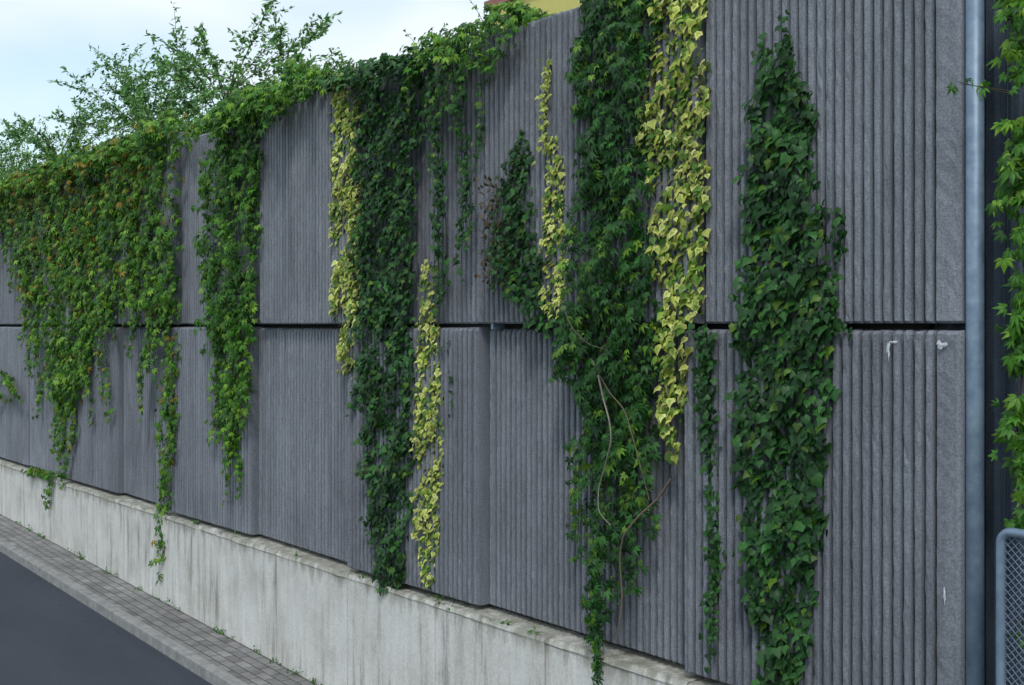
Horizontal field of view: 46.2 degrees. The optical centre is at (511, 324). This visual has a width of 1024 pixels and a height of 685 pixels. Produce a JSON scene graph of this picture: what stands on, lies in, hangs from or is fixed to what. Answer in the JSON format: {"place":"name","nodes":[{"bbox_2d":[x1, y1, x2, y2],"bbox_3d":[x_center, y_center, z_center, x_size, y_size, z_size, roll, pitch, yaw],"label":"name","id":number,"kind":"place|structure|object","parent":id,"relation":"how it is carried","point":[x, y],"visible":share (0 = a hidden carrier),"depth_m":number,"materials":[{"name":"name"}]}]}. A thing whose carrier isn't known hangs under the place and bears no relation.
{"place":"outdoors","nodes":[
{"label":"outdoors","id":0,"kind":"place"},
{"bbox_2d":[0,552,212,684],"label":"road","id":1,"kind":"structure","parent":0,"point":[49,635],"depth_m":11.41,"materials":[{"name":"grey asphalt"}]},
{"bbox_2d":[0,514,317,684],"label":"pavement","id":2,"kind":"structure","parent":0,"point":[250,666],"depth_m":12.18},
{"bbox_2d":[15,519,539,684],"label":"weeds","id":3,"kind":"object","parent":2,"relation":"on","point":[220,631],"visible":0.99,"depth_m":11.39,"materials":[{"name":"green plant"}]},
{"bbox_2d":[996,528,1023,684],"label":"wire fence","id":4,"kind":"object","parent":2,"relation":"on","point":[1004,535],"visible":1,"depth_m":5.16,"materials":[{"name":"metal"}]},
{"bbox_2d":[0,0,488,178],"label":"sky","id":5,"kind":"structure","parent":0,"point":[38,37],"materials":[{"name":"white"}]},
{"bbox_3d":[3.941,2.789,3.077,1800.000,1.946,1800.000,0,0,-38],"label":"ground","id":6,"kind":"structure","parent":0,"visible":0},
{"bbox_2d":[0,457,11,513],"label":"cast section","id":7,"kind":"object","parent":6,"relation":"on","point":[3,460],"visible":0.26,"depth_m":17.59,"materials":[{"name":"concrete"}]},
{"bbox_2d":[1,461,37,526],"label":"cast section","id":8,"kind":"object","parent":6,"relation":"on","point":[13,492],"visible":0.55,"depth_m":17.07,"materials":[{"name":"concrete"}]},
{"bbox_2d":[26,470,65,542],"bbox_3d":[-6.240,2.668,16.157,0.235,1.342,1.240,0,0,-38],"label":"cast section","id":9,"kind":"object","parent":6,"relation":"on","point":[40,519],"visible":0.26,"depth_m":16.11,"materials":[{"name":"concrete"}]},
{"bbox_2d":[55,479,100,559],"bbox_3d":[-5.471,2.686,15.171,0.235,1.367,1.240,0,0,-38],"label":"cast section","id":10,"kind":"object","parent":6,"relation":"on","point":[70,515],"visible":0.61,"depth_m":15.07,"materials":[{"name":"concrete"}]},
{"bbox_2d":[87,489,141,579],"bbox_3d":[-4.702,2.703,14.186,0.238,1.402,1.240,0,0,-38],"label":"cast section","id":11,"kind":"object","parent":6,"relation":"on","point":[105,528],"visible":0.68,"depth_m":14.10,"materials":[{"name":"concrete"}]},
{"bbox_2d":[0,537,247,684],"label":"kerb","id":12,"kind":"structure","parent":6,"relation":"on","point":[201,667],"depth_m":12.00,"materials":[{"name":"concrete"}]},
{"bbox_2d":[124,500,177,602],"bbox_3d":[-3.933,2.718,13.201,0.237,1.434,1.240,0,0,-38],"label":"cast section","id":13,"kind":"object","parent":6,"relation":"on","point":[140,524],"visible":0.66,"depth_m":13.16,"materials":[{"name":"concrete"}]},
{"bbox_2d":[167,514,231,629],"bbox_3d":[-3.164,2.733,12.215,0.236,1.469,1.240,0,0,-38],"label":"cast section","id":14,"kind":"object","parent":6,"relation":"on","point":[191,569],"visible":0.61,"depth_m":12.12,"materials":[{"name":"concrete"}]},
{"bbox_2d":[217,530,295,661],"bbox_3d":[-2.394,2.748,11.230,0.235,1.505,1.240,0,0,-38],"label":"cast section","id":15,"kind":"object","parent":6,"relation":"on","point":[246,594],"visible":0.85,"depth_m":11.13,"materials":[{"name":"concrete"}]},
{"bbox_2d":[276,547,362,684],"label":"cast section","id":16,"kind":"object","parent":6,"relation":"on","point":[312,610],"visible":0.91,"depth_m":10.16,"materials":[{"name":"concrete"}]},
{"bbox_2d":[348,572,454,684],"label":"cast section","id":17,"kind":"object","parent":6,"relation":"on","point":[391,636],"visible":0.8,"depth_m":9.19,"materials":[{"name":"concrete"}]},
{"bbox_2d":[435,599,570,684],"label":"cast section","id":18,"kind":"object","parent":6,"relation":"on","point":[478,645],"visible":0.93,"depth_m":8.24,"materials":[{"name":"concrete"}]},
{"bbox_2d":[0,0,1023,684],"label":"noise barrier wall","id":19,"kind":"structure","parent":6,"relation":"on","point":[888,158],"depth_m":7.14,"materials":[{"name":"concrete"}]},
{"bbox_2d":[0,97,228,583],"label":"creeper vine","id":20,"kind":"object","parent":19,"relation":"attached to","point":[53,171],"visible":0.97,"depth_m":14.27,"materials":[{"name":"green plant"}]},
{"bbox_2d":[191,55,376,508],"bbox_3d":[-2.120,-0.358,11.134,1.114,4.217,2.647,0,0,-38],"label":"creeper vine","id":21,"kind":"object","parent":19,"relation":"attached to","point":[244,109],"visible":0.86,"depth_m":11.24,"materials":[{"name":"green plant"}]},
{"bbox_2d":[316,67,375,379],"bbox_3d":[-1.319,-0.819,9.877,0.428,2.572,0.654,0,0,-38],"label":"variegated ivy vine","id":22,"kind":"object","parent":19,"relation":"attached to","point":[342,350],"visible":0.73,"depth_m":9.74,"materials":[{"name":"yellow plant"}]},
{"bbox_2d":[315,23,447,595],"bbox_3d":[-0.909,-0.089,9.467,0.768,4.368,1.495,0,0,-38],"label":"ivy vine","id":23,"kind":"object","parent":19,"relation":"attached to","point":[385,66],"visible":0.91,"depth_m":9.22,"materials":[{"name":"green plant"}]},
{"bbox_2d":[409,259,444,589],"bbox_3d":[-0.626,0.737,8.826,0.146,2.451,0.386,0,0,-38],"label":"variegated ivy vine","id":24,"kind":"object","parent":19,"relation":"attached to","point":[431,330],"visible":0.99,"depth_m":8.83,"materials":[{"name":"yellow plant"}]},
{"bbox_2d":[438,338,455,612],"bbox_3d":[-0.461,1.076,8.620,0.092,1.966,0.229,0,0,-38],"label":"ivy vine","id":25,"kind":"object","parent":19,"relation":"attached to","point":[449,377],"visible":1,"depth_m":8.62,"materials":[{"name":"green plant"}]},
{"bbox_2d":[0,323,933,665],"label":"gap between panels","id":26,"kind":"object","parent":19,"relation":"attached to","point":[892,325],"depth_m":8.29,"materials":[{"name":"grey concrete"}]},
{"bbox_2d":[399,0,554,315],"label":"creeper vine","id":27,"kind":"object","parent":19,"relation":"attached to","point":[455,48],"visible":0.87,"depth_m":8.45,"materials":[{"name":"green plant"}]},
{"bbox_2d":[491,323,504,328],"bbox_3d":[-0.099,0.000,8.332,0.100,0.060,0.024,0,0,-38],"label":"spacer","id":28,"kind":"object","parent":19,"relation":"attached to","point":[497,326],"visible":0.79,"depth_m":8.32,"materials":[{"name":"metal"}]},
{"bbox_2d":[469,129,586,347],"bbox_3d":[0.090,-0.569,7.854,0.206,1.470,1.165,0,0,-38],"label":"ivy vine","id":29,"kind":"object","parent":19,"relation":"attached to","point":[518,233],"visible":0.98,"depth_m":7.97,"materials":[{"name":"green plant"}]},
{"bbox_2d":[531,46,568,320],"bbox_3d":[0.264,-0.912,7.710,0.273,1.779,0.169,0,0,27],"label":"variegated ivy vine","id":30,"kind":"object","parent":19,"relation":"attached to","point":[553,197],"visible":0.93,"depth_m":7.72,"materials":[{"name":"yellow plant"}]},
{"bbox_2d":[543,0,672,684],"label":"creeper vine","id":31,"kind":"object","parent":19,"relation":"attached to","point":[610,444],"visible":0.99,"depth_m":7.17,"materials":[{"name":"green plant"}]},
{"bbox_2d":[634,0,711,466],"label":"variegated ivy vine","id":32,"kind":"object","parent":19,"relation":"attached to","point":[696,248],"visible":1,"depth_m":6.80,"materials":[{"name":"yellow plant"}]},
{"bbox_2d":[688,322,726,674],"bbox_3d":[1.079,0.954,6.632,0.174,1.940,0.232,0,0,-38],"label":"ivy vine","id":33,"kind":"object","parent":19,"relation":"attached to","point":[703,379],"visible":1,"depth_m":6.61,"materials":[{"name":"green plant"}]},
{"bbox_2d":[723,9,851,684],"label":"ivy vine","id":34,"kind":"object","parent":19,"relation":"attached to","point":[797,331],"visible":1,"depth_m":6.20,"materials":[{"name":"green plant"}]},
{"bbox_2d":[886,341,889,360],"bbox_3d":[1.803,0.126,5.758,0.006,0.098,0.022,0,0,-38],"label":"chipped edge","id":35,"kind":"object","parent":19,"relation":"attached to","point":[887,348],"visible":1,"depth_m":5.76,"materials":[{"name":"white concrete"}]},
{"bbox_2d":[936,340,947,348],"bbox_3d":[1.978,0.090,5.526,0.006,0.045,0.059,0,0,-38],"label":"chipped edge","id":36,"kind":"object","parent":19,"relation":"attached to","point":[940,345],"visible":1,"depth_m":5.53,"materials":[{"name":"white concrete"}]},
{"bbox_2d":[946,0,1023,658],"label":"creeper vine","id":37,"kind":"object","parent":19,"relation":"attached to","point":[1011,161],"visible":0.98,"depth_m":5.25,"materials":[{"name":"green plant"}]},
{"bbox_2d":[489,0,592,30],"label":"walls","id":38,"kind":"structure","parent":6,"relation":"on","point":[553,6],"depth_m":31.18,"materials":[{"name":"yellow paint"}]},
{"bbox_2d":[484,0,513,8],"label":"roof trim","id":39,"kind":"structure","parent":38,"relation":"attached to","point":[491,2],"depth_m":32.91,"materials":[{"name":"red"}]},
{"bbox_2d":[545,631,704,684],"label":"cast section","id":40,"kind":"object","parent":6,"relation":"on","point":[568,658],"visible":0.84,"depth_m":7.35,"materials":[{"name":"concrete"}]},
{"bbox_2d":[688,678,728,684],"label":"cast section","id":41,"kind":"object","parent":6,"relation":"on","point":[707,681],"visible":0.5,"depth_m":6.74,"materials":[{"name":"concrete"}]},
{"bbox_2d":[966,0,983,684],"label":"steel post","id":42,"kind":"object","parent":6,"relation":"on","point":[974,354],"visible":1,"depth_m":5.44,"materials":[{"name":"grey metal"}]},
{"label":"embankment","id":43,"kind":"structure","parent":0,"visible":0},
{"bbox_2d":[0,115,39,178],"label":"young tree","id":44,"kind":"object","parent":43,"relation":"on","point":[17,143],"visible":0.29,"depth_m":31.04,"materials":[{"name":"green plant"}]},
{"bbox_2d":[0,94,112,174],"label":"young tree","id":45,"kind":"object","parent":43,"relation":"on","point":[72,139],"visible":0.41,"depth_m":26.17,"materials":[{"name":"green plant"}]},
{"bbox_2d":[39,40,229,144],"bbox_3d":[-6.531,-3.002,21.439,3.377,4.431,4.065,0,0,-38],"label":"young tree","id":46,"kind":"object","parent":43,"relation":"on","point":[124,90],"visible":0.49,"depth_m":21.52,"materials":[{"name":"green plant"}]},
{"bbox_2d":[106,0,344,133],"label":"young tree","id":47,"kind":"object","parent":43,"relation":"on","point":[202,86],"visible":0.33,"depth_m":18.19,"materials":[{"name":"green plant"}]},
{"bbox_2d":[128,1,354,91],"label":"young tree","id":48,"kind":"object","parent":43,"relation":"on","point":[297,57],"visible":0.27,"depth_m":15.96,"materials":[{"name":"green plant"}]}
]}

